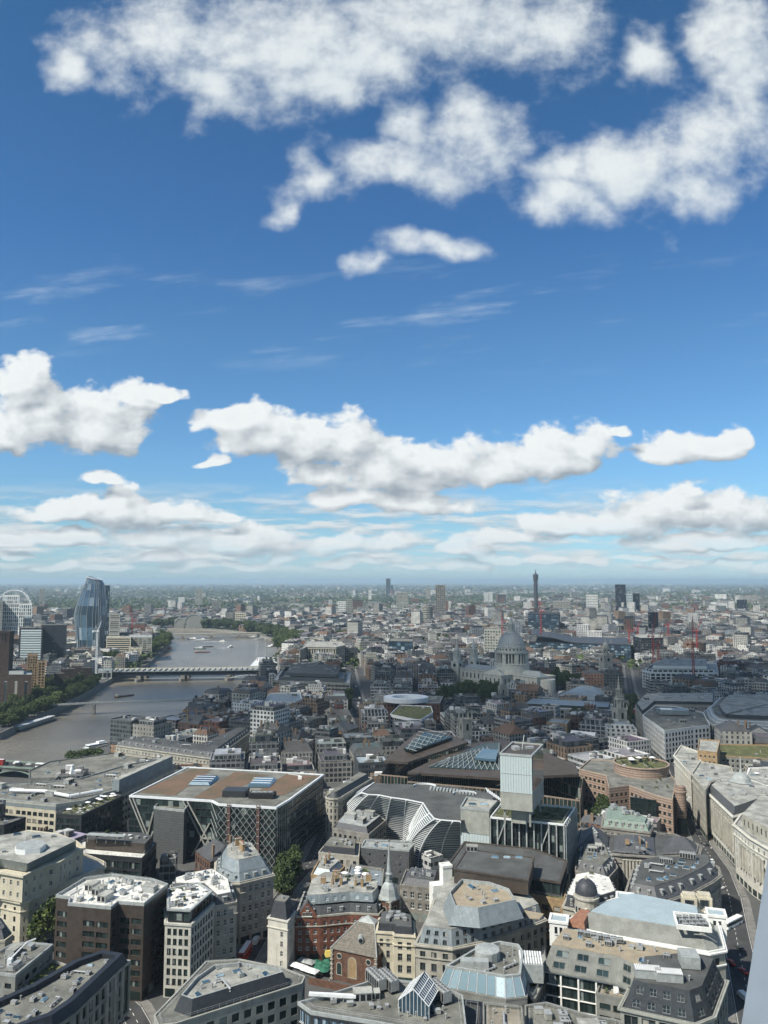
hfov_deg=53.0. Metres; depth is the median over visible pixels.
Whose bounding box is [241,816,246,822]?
window
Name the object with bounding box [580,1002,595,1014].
window
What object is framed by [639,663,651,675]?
office building
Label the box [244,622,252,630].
tree
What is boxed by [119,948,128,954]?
window
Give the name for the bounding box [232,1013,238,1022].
window
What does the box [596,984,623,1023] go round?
building
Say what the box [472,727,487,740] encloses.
white building
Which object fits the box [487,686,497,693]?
tree
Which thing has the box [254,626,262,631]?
tree
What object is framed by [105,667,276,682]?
railway bridge
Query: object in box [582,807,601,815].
tree
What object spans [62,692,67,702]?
tree
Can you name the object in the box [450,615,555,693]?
domed cathedral
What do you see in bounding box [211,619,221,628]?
tree
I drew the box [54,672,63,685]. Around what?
brick flats
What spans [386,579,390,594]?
skyscraper
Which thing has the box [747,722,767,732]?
stone building
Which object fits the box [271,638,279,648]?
tree
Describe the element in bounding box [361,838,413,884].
slate clad building
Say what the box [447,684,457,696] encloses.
tree
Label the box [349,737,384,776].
stone building
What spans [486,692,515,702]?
office building
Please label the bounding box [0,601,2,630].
dark tower
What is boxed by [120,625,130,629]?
brick building
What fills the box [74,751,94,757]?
tree
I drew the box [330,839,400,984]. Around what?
brick church
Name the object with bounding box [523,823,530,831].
window
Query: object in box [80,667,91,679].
brick flats
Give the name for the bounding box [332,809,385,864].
slate roofed block
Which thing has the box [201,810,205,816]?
window
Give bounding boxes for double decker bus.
[238,940,251,959]
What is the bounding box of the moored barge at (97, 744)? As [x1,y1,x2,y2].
[81,740,107,749]
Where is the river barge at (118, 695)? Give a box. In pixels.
[114,694,133,697]
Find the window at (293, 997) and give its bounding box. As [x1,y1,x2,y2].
[291,994,296,1002]
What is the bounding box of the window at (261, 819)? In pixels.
[259,817,263,823]
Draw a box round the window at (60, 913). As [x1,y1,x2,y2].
[58,911,66,916]
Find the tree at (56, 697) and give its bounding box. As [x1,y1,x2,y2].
[51,695,61,707]
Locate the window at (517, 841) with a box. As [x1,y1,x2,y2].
[516,840,522,846]
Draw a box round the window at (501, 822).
[500,821,506,828]
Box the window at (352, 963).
[348,957,356,979]
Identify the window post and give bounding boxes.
[742,859,767,1023]
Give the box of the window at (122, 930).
[120,928,128,933]
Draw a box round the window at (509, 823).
[508,822,514,829]
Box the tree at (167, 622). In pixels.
[164,617,170,625]
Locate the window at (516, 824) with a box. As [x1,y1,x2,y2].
[515,823,522,830]
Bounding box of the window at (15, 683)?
[14,681,16,693]
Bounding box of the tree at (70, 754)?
[64,749,86,758]
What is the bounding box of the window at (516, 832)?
[515,831,522,838]
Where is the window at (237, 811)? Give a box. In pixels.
[235,808,240,814]
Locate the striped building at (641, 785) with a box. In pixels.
[579,755,690,835]
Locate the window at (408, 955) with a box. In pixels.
[407,954,410,961]
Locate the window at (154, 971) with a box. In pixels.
[151,967,156,976]
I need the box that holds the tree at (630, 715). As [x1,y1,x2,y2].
[627,711,633,723]
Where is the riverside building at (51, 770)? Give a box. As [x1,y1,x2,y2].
[28,751,146,782]
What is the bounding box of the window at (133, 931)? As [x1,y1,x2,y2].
[131,929,140,934]
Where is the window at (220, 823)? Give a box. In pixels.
[218,821,223,828]
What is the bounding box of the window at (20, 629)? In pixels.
[20,629,41,630]
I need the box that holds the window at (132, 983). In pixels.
[130,981,138,986]
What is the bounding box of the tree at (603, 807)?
[596,804,607,809]
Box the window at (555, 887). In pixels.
[552,883,559,894]
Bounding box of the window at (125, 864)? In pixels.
[122,862,127,868]
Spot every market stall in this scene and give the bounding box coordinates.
[288,961,298,971]
[294,963,306,973]
[296,957,307,964]
[300,966,311,976]
[303,959,314,967]
[305,968,319,978]
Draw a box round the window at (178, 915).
[176,913,181,921]
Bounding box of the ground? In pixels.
[0,583,767,1011]
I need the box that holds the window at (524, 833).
[523,832,530,839]
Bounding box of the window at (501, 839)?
[500,838,506,844]
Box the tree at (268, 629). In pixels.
[262,627,272,633]
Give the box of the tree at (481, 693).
[476,683,486,701]
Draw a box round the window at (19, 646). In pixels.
[19,646,41,647]
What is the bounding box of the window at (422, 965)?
[420,962,424,970]
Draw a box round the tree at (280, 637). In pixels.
[272,636,282,640]
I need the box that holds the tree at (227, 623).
[222,620,230,629]
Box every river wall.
[0,628,271,773]
[0,645,168,739]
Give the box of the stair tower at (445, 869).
[429,861,452,909]
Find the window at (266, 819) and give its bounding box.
[264,817,269,823]
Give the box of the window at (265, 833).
[264,832,269,838]
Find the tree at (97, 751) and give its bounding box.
[83,747,104,754]
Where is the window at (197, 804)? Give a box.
[195,802,200,808]
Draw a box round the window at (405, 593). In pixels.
[397,593,407,605]
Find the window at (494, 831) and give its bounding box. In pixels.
[492,828,498,836]
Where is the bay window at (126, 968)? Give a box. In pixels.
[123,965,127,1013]
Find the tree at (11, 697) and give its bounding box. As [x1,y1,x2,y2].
[7,693,18,705]
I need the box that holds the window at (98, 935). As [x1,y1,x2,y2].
[96,932,107,938]
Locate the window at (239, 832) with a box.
[235,830,240,836]
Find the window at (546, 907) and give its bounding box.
[542,904,548,909]
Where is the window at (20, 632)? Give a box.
[20,632,41,633]
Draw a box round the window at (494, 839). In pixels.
[492,837,498,843]
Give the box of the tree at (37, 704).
[31,700,41,715]
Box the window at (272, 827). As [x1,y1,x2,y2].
[270,825,275,831]
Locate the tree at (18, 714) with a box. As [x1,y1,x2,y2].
[7,707,25,722]
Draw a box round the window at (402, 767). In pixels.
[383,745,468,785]
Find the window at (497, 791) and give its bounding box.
[496,790,499,800]
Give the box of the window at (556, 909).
[554,906,560,912]
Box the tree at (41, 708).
[38,699,45,713]
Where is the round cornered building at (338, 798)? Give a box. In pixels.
[325,772,372,839]
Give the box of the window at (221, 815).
[218,814,223,820]
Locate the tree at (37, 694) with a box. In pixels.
[33,687,43,698]
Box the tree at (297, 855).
[276,851,303,876]
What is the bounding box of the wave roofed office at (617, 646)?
[529,630,630,662]
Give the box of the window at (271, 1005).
[268,1001,274,1010]
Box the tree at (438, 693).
[432,690,444,695]
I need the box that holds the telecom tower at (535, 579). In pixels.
[533,569,538,607]
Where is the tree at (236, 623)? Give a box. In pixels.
[232,620,240,627]
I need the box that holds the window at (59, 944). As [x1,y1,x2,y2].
[57,941,65,947]
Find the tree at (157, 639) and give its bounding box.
[152,637,161,642]
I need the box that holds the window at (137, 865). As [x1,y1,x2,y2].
[134,863,139,869]
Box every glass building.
[43,653,56,662]
[47,661,68,675]
[54,828,86,842]
[109,714,149,752]
[188,695,214,705]
[213,698,230,709]
[228,716,249,731]
[265,668,275,682]
[283,769,317,773]
[313,660,327,664]
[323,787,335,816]
[342,731,373,748]
[345,646,357,659]
[354,754,387,776]
[366,727,393,733]
[367,644,382,653]
[375,668,393,681]
[379,661,395,676]
[392,720,423,733]
[395,723,425,741]
[396,691,418,693]
[408,649,423,656]
[414,658,429,663]
[422,690,435,695]
[448,627,460,631]
[454,693,478,707]
[483,650,494,658]
[509,689,515,698]
[574,710,590,716]
[577,660,590,666]
[593,684,603,690]
[595,694,611,703]
[601,667,623,693]
[608,652,618,658]
[613,618,623,621]
[661,682,690,692]
[685,630,701,633]
[696,674,719,678]
[718,606,725,611]
[721,671,744,678]
[749,644,765,652]
[753,672,767,676]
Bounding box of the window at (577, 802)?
[576,801,579,812]
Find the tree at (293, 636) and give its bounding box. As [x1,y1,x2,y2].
[289,634,297,638]
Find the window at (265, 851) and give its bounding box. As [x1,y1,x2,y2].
[264,847,268,853]
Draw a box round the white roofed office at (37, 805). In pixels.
[0,751,174,832]
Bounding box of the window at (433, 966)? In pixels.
[431,964,436,972]
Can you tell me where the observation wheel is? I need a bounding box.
[0,589,32,607]
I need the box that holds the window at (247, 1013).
[244,1009,250,1018]
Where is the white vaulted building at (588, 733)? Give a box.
[570,730,596,735]
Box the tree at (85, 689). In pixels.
[80,682,87,693]
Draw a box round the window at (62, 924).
[57,921,66,927]
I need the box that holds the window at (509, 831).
[507,830,514,838]
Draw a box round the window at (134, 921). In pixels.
[132,918,140,924]
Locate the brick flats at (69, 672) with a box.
[61,667,74,679]
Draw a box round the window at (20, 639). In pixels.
[20,639,41,640]
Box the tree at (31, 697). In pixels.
[25,693,35,702]
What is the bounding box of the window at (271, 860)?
[269,855,274,861]
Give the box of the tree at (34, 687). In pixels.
[31,684,39,693]
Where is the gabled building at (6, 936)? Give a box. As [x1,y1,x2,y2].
[0,916,12,949]
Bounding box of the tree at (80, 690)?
[73,685,83,695]
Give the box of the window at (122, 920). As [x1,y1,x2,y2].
[120,917,129,923]
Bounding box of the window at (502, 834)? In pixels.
[500,829,506,837]
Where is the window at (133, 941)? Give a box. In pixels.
[131,939,140,944]
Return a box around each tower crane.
[92,621,101,673]
[129,604,136,634]
[500,611,505,635]
[537,595,544,639]
[627,620,632,641]
[647,613,655,662]
[653,631,661,660]
[686,618,694,674]
[693,614,703,648]
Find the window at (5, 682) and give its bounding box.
[3,681,6,702]
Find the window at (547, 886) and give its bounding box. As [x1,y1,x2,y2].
[544,882,550,892]
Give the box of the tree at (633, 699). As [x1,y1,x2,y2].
[629,694,639,707]
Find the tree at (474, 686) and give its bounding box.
[468,681,478,692]
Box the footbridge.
[52,699,192,714]
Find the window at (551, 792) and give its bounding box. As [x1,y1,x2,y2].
[408,777,581,799]
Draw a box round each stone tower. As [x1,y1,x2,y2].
[267,894,296,969]
[364,652,377,675]
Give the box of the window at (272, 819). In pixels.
[270,817,275,824]
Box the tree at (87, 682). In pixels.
[80,679,91,691]
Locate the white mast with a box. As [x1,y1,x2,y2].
[255,635,257,660]
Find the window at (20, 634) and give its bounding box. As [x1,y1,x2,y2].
[20,634,41,635]
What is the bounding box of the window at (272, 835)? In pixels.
[270,832,275,839]
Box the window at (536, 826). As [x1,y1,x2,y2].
[531,824,538,832]
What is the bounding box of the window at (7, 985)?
[5,983,10,988]
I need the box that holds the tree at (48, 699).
[41,696,54,710]
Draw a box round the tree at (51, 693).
[47,691,62,704]
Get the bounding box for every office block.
[0,938,52,997]
[18,627,42,659]
[41,624,66,658]
[54,873,167,1001]
[73,648,90,656]
[129,767,323,869]
[154,958,304,1023]
[163,882,214,997]
[264,692,301,702]
[272,662,351,691]
[297,966,465,1023]
[345,782,500,866]
[372,694,442,723]
[381,728,469,785]
[388,638,412,651]
[390,705,432,729]
[408,739,583,821]
[421,606,432,617]
[440,941,543,1023]
[449,841,569,947]
[460,737,577,884]
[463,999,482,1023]
[483,1002,523,1023]
[525,1002,619,1023]
[526,697,612,717]
[528,611,559,630]
[543,928,676,1015]
[546,718,570,732]
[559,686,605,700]
[617,947,729,1023]
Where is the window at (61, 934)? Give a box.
[57,931,66,937]
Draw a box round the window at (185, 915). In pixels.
[183,913,188,921]
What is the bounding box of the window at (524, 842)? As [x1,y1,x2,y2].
[523,840,530,847]
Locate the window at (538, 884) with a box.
[535,880,542,891]
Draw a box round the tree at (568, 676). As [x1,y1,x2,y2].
[562,673,571,688]
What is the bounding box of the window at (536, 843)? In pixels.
[531,841,538,849]
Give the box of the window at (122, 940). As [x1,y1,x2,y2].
[119,938,128,943]
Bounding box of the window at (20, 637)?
[19,637,41,638]
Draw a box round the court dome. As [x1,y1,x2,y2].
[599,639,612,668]
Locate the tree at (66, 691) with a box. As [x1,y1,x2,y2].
[60,688,70,698]
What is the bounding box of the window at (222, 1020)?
[219,1016,226,1023]
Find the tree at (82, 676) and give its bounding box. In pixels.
[76,673,85,679]
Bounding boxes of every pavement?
[137,998,155,1023]
[236,834,315,954]
[256,868,313,962]
[355,667,365,699]
[622,665,690,839]
[631,668,747,896]
[725,955,736,1023]
[742,896,755,947]
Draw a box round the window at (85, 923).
[83,920,94,926]
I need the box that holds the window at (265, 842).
[264,839,269,846]
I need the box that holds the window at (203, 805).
[201,803,205,808]
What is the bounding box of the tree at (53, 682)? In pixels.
[49,680,57,686]
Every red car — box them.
[727,959,735,965]
[738,967,748,974]
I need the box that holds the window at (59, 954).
[56,951,65,957]
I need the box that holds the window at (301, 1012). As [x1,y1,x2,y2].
[299,1010,303,1023]
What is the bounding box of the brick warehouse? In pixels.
[182,700,214,712]
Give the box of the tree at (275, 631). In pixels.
[272,625,280,636]
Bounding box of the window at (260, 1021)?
[256,1018,262,1023]
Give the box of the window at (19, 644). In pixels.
[19,644,41,645]
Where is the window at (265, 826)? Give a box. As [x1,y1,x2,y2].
[264,824,269,831]
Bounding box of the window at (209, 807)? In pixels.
[206,803,211,809]
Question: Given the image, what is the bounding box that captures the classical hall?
[577,825,702,891]
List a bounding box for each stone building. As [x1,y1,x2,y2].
[0,830,105,942]
[13,657,26,664]
[13,664,24,670]
[39,826,51,831]
[45,661,49,675]
[52,656,72,666]
[66,642,76,649]
[66,649,72,654]
[69,653,89,659]
[70,659,89,667]
[83,649,102,658]
[103,659,114,670]
[115,653,125,667]
[115,727,250,767]
[132,717,171,737]
[132,755,160,762]
[193,726,218,743]
[199,708,228,718]
[203,685,231,699]
[218,728,229,734]
[220,705,231,711]
[231,685,262,707]
[242,673,267,682]
[246,755,280,771]
[249,749,279,761]
[250,679,271,691]
[253,719,291,754]
[259,687,265,700]
[267,684,278,694]
[278,659,292,671]
[278,681,304,688]
[279,684,296,692]
[279,701,295,705]
[280,737,311,771]
[282,756,313,771]
[289,708,299,715]
[292,727,312,740]
[298,727,314,750]
[299,739,313,764]
[312,651,323,661]
[316,690,326,699]
[318,653,335,660]
[318,837,359,871]
[324,703,333,714]
[325,691,347,708]
[327,708,352,725]
[328,714,353,725]
[332,636,344,640]
[337,637,353,646]
[348,864,383,890]
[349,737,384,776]
[355,639,371,650]
[357,650,370,666]
[371,661,384,681]
[372,725,389,741]
[375,733,404,757]
[375,910,415,980]
[376,677,392,688]
[376,689,393,694]
[383,657,399,664]
[391,684,410,693]
[392,678,411,690]
[394,670,412,690]
[396,665,411,672]
[400,655,414,662]
[400,867,439,921]
[402,660,418,677]
[413,876,547,979]
[419,678,437,685]
[428,642,443,654]
[430,653,447,664]
[436,640,452,646]
[436,663,448,671]
[450,707,479,735]
[456,721,483,737]
[459,645,470,652]
[461,653,469,660]
[474,708,498,717]
[477,646,483,654]
[480,711,493,732]
[482,699,510,716]
[491,720,529,741]
[520,707,553,724]
[543,647,560,658]
[550,730,565,740]
[561,651,574,658]
[562,662,579,673]
[566,647,581,655]
[575,842,618,890]
[578,822,588,828]
[579,649,592,658]
[585,707,611,720]
[590,644,602,651]
[592,660,598,667]
[594,749,607,753]
[601,803,653,836]
[603,686,612,703]
[613,659,620,664]
[624,850,721,907]
[641,655,655,662]
[655,652,673,659]
[663,634,678,645]
[674,654,686,658]
[688,684,702,692]
[697,739,719,763]
[699,687,729,695]
[703,640,719,645]
[714,719,752,743]
[719,655,739,659]
[720,679,749,691]
[721,691,741,696]
[724,651,740,655]
[730,647,742,652]
[734,643,748,650]
[735,654,747,659]
[740,650,754,658]
[744,758,767,770]
[746,663,767,671]
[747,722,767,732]
[751,668,767,673]
[753,653,766,656]
[754,676,767,690]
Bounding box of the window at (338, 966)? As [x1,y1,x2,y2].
[336,962,341,975]
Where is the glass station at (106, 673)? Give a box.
[98,669,111,678]
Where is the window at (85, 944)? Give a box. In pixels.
[83,941,93,947]
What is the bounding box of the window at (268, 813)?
[264,810,269,816]
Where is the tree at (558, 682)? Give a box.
[555,674,562,689]
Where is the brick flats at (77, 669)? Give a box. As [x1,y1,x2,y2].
[71,665,83,674]
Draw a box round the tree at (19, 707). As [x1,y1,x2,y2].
[6,705,22,713]
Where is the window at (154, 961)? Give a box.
[151,957,156,966]
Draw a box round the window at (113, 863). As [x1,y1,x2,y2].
[110,861,115,867]
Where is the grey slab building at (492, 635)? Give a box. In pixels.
[484,626,500,653]
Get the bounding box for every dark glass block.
[0,800,5,820]
[0,814,25,834]
[55,793,122,835]
[80,830,156,878]
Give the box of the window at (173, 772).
[122,772,173,820]
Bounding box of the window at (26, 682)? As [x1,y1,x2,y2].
[24,681,27,696]
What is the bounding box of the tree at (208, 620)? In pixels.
[201,618,210,627]
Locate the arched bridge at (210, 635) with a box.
[172,632,271,638]
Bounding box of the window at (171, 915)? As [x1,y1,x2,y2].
[168,912,174,920]
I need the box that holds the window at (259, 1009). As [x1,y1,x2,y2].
[256,1005,262,1014]
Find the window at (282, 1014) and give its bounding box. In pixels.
[280,1010,285,1019]
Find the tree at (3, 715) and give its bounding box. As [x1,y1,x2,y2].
[0,713,11,726]
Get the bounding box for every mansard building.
[170,869,237,959]
[214,836,274,945]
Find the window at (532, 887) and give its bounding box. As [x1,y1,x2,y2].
[530,880,534,890]
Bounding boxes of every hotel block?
[106,636,130,652]
[129,635,151,657]
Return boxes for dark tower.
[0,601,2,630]
[105,585,109,639]
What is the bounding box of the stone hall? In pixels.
[548,891,727,978]
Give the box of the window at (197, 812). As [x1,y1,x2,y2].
[195,809,199,815]
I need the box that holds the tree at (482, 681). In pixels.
[478,679,487,685]
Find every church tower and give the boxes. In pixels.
[458,713,472,739]
[498,672,505,694]
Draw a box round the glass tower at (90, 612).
[74,576,105,648]
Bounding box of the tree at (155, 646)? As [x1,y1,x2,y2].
[152,642,159,649]
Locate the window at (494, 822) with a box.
[492,820,498,827]
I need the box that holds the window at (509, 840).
[508,839,514,845]
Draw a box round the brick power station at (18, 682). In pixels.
[0,669,31,703]
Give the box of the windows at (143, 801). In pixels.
[129,778,322,865]
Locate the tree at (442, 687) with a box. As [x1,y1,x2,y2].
[438,684,447,693]
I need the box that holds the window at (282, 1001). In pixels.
[280,997,285,1006]
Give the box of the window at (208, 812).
[206,810,211,816]
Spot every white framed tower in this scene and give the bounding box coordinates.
[2,595,19,634]
[18,603,31,626]
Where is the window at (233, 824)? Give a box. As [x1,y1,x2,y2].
[230,822,234,828]
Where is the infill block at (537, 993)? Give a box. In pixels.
[528,944,546,1003]
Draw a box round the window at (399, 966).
[398,965,401,972]
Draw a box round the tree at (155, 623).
[151,620,161,625]
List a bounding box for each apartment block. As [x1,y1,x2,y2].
[27,651,37,687]
[37,659,45,688]
[129,647,141,663]
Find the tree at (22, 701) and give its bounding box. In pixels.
[13,697,27,706]
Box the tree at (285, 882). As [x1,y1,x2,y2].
[273,862,297,894]
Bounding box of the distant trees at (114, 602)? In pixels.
[0,584,767,669]
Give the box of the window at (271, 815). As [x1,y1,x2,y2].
[270,810,275,816]
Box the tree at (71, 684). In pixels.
[66,682,80,688]
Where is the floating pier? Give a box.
[11,712,55,731]
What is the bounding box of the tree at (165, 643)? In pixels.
[161,639,169,648]
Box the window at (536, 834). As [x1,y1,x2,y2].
[531,833,538,840]
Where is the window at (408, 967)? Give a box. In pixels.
[407,966,411,973]
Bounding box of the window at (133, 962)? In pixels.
[131,960,139,965]
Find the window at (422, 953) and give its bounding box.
[420,951,425,959]
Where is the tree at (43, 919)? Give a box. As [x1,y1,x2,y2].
[26,892,58,943]
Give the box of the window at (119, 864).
[117,861,121,868]
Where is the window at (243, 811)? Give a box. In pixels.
[241,808,246,814]
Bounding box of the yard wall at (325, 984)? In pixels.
[309,977,349,989]
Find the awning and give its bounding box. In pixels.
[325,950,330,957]
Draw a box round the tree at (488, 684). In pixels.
[486,681,493,686]
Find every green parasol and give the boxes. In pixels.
[314,964,321,969]
[319,967,329,972]
[322,963,329,967]
[323,959,330,963]
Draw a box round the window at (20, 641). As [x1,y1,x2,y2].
[20,641,41,642]
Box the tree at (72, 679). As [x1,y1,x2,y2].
[66,677,75,682]
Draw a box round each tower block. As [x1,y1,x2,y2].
[39,588,45,602]
[178,597,184,601]
[195,589,201,606]
[212,601,219,609]
[338,601,345,611]
[346,599,352,613]
[396,592,407,607]
[426,588,430,599]
[436,585,445,615]
[484,593,487,601]
[488,592,492,601]
[553,601,569,608]
[586,595,597,609]
[615,584,625,609]
[627,594,632,607]
[632,593,639,611]
[648,612,657,627]
[737,600,746,608]
[758,598,763,607]
[760,588,764,597]
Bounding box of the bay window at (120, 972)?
[118,972,120,1018]
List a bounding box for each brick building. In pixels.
[14,634,18,644]
[19,663,26,670]
[68,630,74,636]
[110,742,119,752]
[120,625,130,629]
[134,622,146,631]
[175,763,201,772]
[177,711,209,731]
[178,708,204,714]
[195,835,231,871]
[199,715,229,730]
[222,693,231,699]
[224,709,243,715]
[235,681,261,688]
[239,624,244,630]
[279,657,294,662]
[284,617,296,623]
[285,702,311,715]
[286,646,299,653]
[297,688,315,694]
[297,694,328,714]
[323,656,339,666]
[325,688,346,695]
[331,717,358,737]
[334,699,343,708]
[346,633,361,639]
[359,698,384,731]
[363,629,371,634]
[363,717,389,730]
[365,663,372,679]
[366,658,373,666]
[369,631,382,635]
[370,771,381,782]
[393,651,406,658]
[418,689,436,694]
[419,662,435,672]
[419,671,435,681]
[425,654,434,661]
[435,657,452,666]
[451,639,466,647]
[464,624,474,629]
[479,733,492,741]
[500,703,520,715]
[510,700,530,708]
[514,691,530,702]
[515,682,542,698]
[523,709,545,729]
[531,665,549,673]
[546,734,592,760]
[554,653,572,659]
[560,694,586,700]
[564,630,575,635]
[565,711,583,730]
[568,658,580,662]
[576,662,598,671]
[580,809,601,828]
[582,666,603,686]
[584,702,595,709]
[624,616,634,630]
[659,648,676,654]
[672,671,697,687]
[683,639,704,651]
[692,676,717,686]
[717,648,734,656]
[717,659,739,666]
[733,664,741,670]
[735,689,757,691]
[737,661,744,668]
[752,733,767,744]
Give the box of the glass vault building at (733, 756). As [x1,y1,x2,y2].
[720,744,767,771]
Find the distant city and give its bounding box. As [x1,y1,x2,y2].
[0,583,767,650]
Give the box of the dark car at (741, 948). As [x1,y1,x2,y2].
[735,945,745,951]
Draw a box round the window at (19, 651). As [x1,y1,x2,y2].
[19,651,40,652]
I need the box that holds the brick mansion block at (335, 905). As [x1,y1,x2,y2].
[294,869,383,962]
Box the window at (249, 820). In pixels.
[247,816,251,822]
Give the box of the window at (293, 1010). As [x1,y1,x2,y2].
[291,1007,296,1015]
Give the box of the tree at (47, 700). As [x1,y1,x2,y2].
[39,695,52,708]
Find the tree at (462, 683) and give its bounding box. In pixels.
[456,681,467,689]
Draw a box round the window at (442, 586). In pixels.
[436,586,444,614]
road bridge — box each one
[0,760,45,774]
[115,666,276,677]
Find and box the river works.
[250,657,276,666]
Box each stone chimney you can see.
[680,891,696,905]
[695,891,711,911]
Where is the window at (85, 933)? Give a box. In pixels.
[83,931,93,936]
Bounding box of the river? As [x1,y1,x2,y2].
[0,630,280,770]
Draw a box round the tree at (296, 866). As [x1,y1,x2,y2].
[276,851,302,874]
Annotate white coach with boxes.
[726,914,742,929]
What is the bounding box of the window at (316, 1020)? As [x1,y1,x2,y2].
[314,1018,319,1023]
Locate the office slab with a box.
[109,614,119,635]
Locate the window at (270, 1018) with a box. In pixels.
[268,1014,274,1022]
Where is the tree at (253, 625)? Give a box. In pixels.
[245,623,257,631]
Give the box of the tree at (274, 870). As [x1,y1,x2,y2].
[272,861,290,883]
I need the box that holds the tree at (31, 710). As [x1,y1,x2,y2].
[21,705,35,717]
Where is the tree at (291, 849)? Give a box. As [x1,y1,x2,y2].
[281,844,302,856]
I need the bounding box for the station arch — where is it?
[174,613,208,627]
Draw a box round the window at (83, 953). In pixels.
[82,952,91,956]
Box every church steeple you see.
[263,717,269,731]
[611,676,627,720]
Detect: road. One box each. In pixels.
[123,1001,151,1023]
[236,820,327,961]
[345,661,362,724]
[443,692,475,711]
[624,665,739,895]
[721,894,752,1023]
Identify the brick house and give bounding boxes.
[311,851,344,880]
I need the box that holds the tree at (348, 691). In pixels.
[344,688,353,697]
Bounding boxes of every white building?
[87,659,96,671]
[92,656,112,670]
[100,648,119,652]
[119,628,128,631]
[123,653,138,667]
[174,728,196,734]
[232,698,263,710]
[250,700,288,736]
[269,673,275,683]
[281,640,299,651]
[286,645,300,650]
[297,637,309,640]
[305,680,325,693]
[366,637,379,642]
[375,642,387,650]
[381,652,396,657]
[385,647,399,653]
[430,731,455,736]
[437,680,454,689]
[444,644,454,650]
[461,636,478,643]
[462,738,480,745]
[467,641,483,646]
[470,625,483,634]
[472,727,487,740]
[477,635,483,642]
[487,658,494,665]
[507,679,526,695]
[512,617,524,624]
[513,622,521,633]
[524,736,547,748]
[542,703,559,717]
[543,749,564,759]
[555,659,569,671]
[576,624,589,636]
[588,630,601,636]
[601,624,617,632]
[604,747,648,757]
[605,719,636,736]
[608,734,650,756]
[635,653,651,667]
[655,627,671,633]
[667,643,683,652]
[702,677,725,686]
[703,690,721,700]
[706,635,722,640]
[706,644,713,651]
[712,646,730,649]
[720,665,735,677]
[725,630,737,634]
[733,691,767,694]
[751,637,759,643]
[754,632,766,635]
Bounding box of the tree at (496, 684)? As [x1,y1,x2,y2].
[492,681,499,694]
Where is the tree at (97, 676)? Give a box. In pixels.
[92,673,100,683]
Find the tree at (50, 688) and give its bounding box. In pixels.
[45,686,54,691]
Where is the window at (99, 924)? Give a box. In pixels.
[97,922,107,927]
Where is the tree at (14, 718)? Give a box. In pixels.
[5,713,18,726]
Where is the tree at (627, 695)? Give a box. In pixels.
[624,692,636,703]
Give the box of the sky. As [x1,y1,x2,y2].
[0,0,767,629]
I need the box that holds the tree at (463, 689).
[459,684,472,693]
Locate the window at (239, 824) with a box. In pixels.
[235,823,240,829]
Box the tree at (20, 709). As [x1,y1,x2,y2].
[14,708,25,722]
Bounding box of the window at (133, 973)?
[130,970,139,976]
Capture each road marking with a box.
[237,832,324,959]
[624,666,738,893]
[726,896,752,1020]
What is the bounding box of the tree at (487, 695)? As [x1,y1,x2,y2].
[484,687,491,697]
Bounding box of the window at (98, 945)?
[96,943,106,948]
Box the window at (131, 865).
[129,862,133,869]
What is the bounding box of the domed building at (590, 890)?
[561,871,615,917]
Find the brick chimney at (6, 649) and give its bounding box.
[0,631,13,673]
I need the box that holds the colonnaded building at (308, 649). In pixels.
[299,641,345,663]
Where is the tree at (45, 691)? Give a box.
[42,687,49,695]
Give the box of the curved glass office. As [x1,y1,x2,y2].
[703,694,767,739]
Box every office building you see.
[0,950,130,1023]
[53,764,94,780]
[119,632,130,635]
[156,733,192,742]
[159,850,177,880]
[160,714,186,730]
[206,705,219,712]
[209,745,244,769]
[235,613,245,619]
[239,708,253,716]
[249,728,278,755]
[258,658,275,675]
[277,654,291,664]
[289,713,302,728]
[291,653,299,662]
[296,714,321,728]
[298,632,312,636]
[312,713,326,724]
[315,725,337,737]
[315,737,345,771]
[318,747,351,782]
[319,623,331,626]
[324,630,336,633]
[361,703,387,731]
[370,622,382,625]
[370,679,389,698]
[372,637,385,641]
[377,665,393,671]
[413,636,424,640]
[413,644,427,648]
[418,684,437,689]
[419,669,434,672]
[422,850,442,872]
[425,718,435,730]
[437,622,448,626]
[437,666,453,683]
[440,712,444,730]
[445,650,462,660]
[445,706,467,730]
[464,703,480,709]
[481,657,489,662]
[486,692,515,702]
[494,715,532,728]
[521,726,550,740]
[528,653,545,657]
[529,660,545,668]
[533,647,549,654]
[538,657,557,661]
[538,693,563,699]
[541,724,564,734]
[544,661,555,671]
[558,732,598,750]
[566,677,588,689]
[568,751,613,772]
[570,647,576,658]
[579,714,608,736]
[584,652,599,658]
[589,655,598,660]
[595,736,607,749]
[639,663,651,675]
[640,814,661,832]
[642,658,718,687]
[645,679,668,693]
[656,685,664,692]
[671,630,680,633]
[682,651,701,658]
[700,653,715,658]
[705,649,715,652]
[732,669,751,677]
[736,677,759,689]
[744,656,766,662]
[745,660,767,670]
[752,636,767,639]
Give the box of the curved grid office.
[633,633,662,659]
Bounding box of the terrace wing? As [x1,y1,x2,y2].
[19,959,65,988]
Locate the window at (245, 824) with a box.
[241,823,246,829]
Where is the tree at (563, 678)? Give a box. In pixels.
[556,673,567,689]
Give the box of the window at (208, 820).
[206,817,210,823]
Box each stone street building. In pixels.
[635,693,714,736]
[642,705,710,762]
[673,744,700,817]
[691,761,733,840]
[707,763,767,865]
[732,796,767,900]
[747,767,767,785]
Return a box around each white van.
[252,935,259,944]
[737,990,745,1001]
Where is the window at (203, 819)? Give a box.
[200,817,205,823]
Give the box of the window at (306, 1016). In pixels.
[305,1013,308,1023]
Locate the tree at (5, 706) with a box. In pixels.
[0,702,12,713]
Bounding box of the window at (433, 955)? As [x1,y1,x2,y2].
[431,952,436,960]
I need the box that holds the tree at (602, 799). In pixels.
[596,793,610,808]
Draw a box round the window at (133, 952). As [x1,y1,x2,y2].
[131,949,139,955]
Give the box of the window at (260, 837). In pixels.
[259,832,263,838]

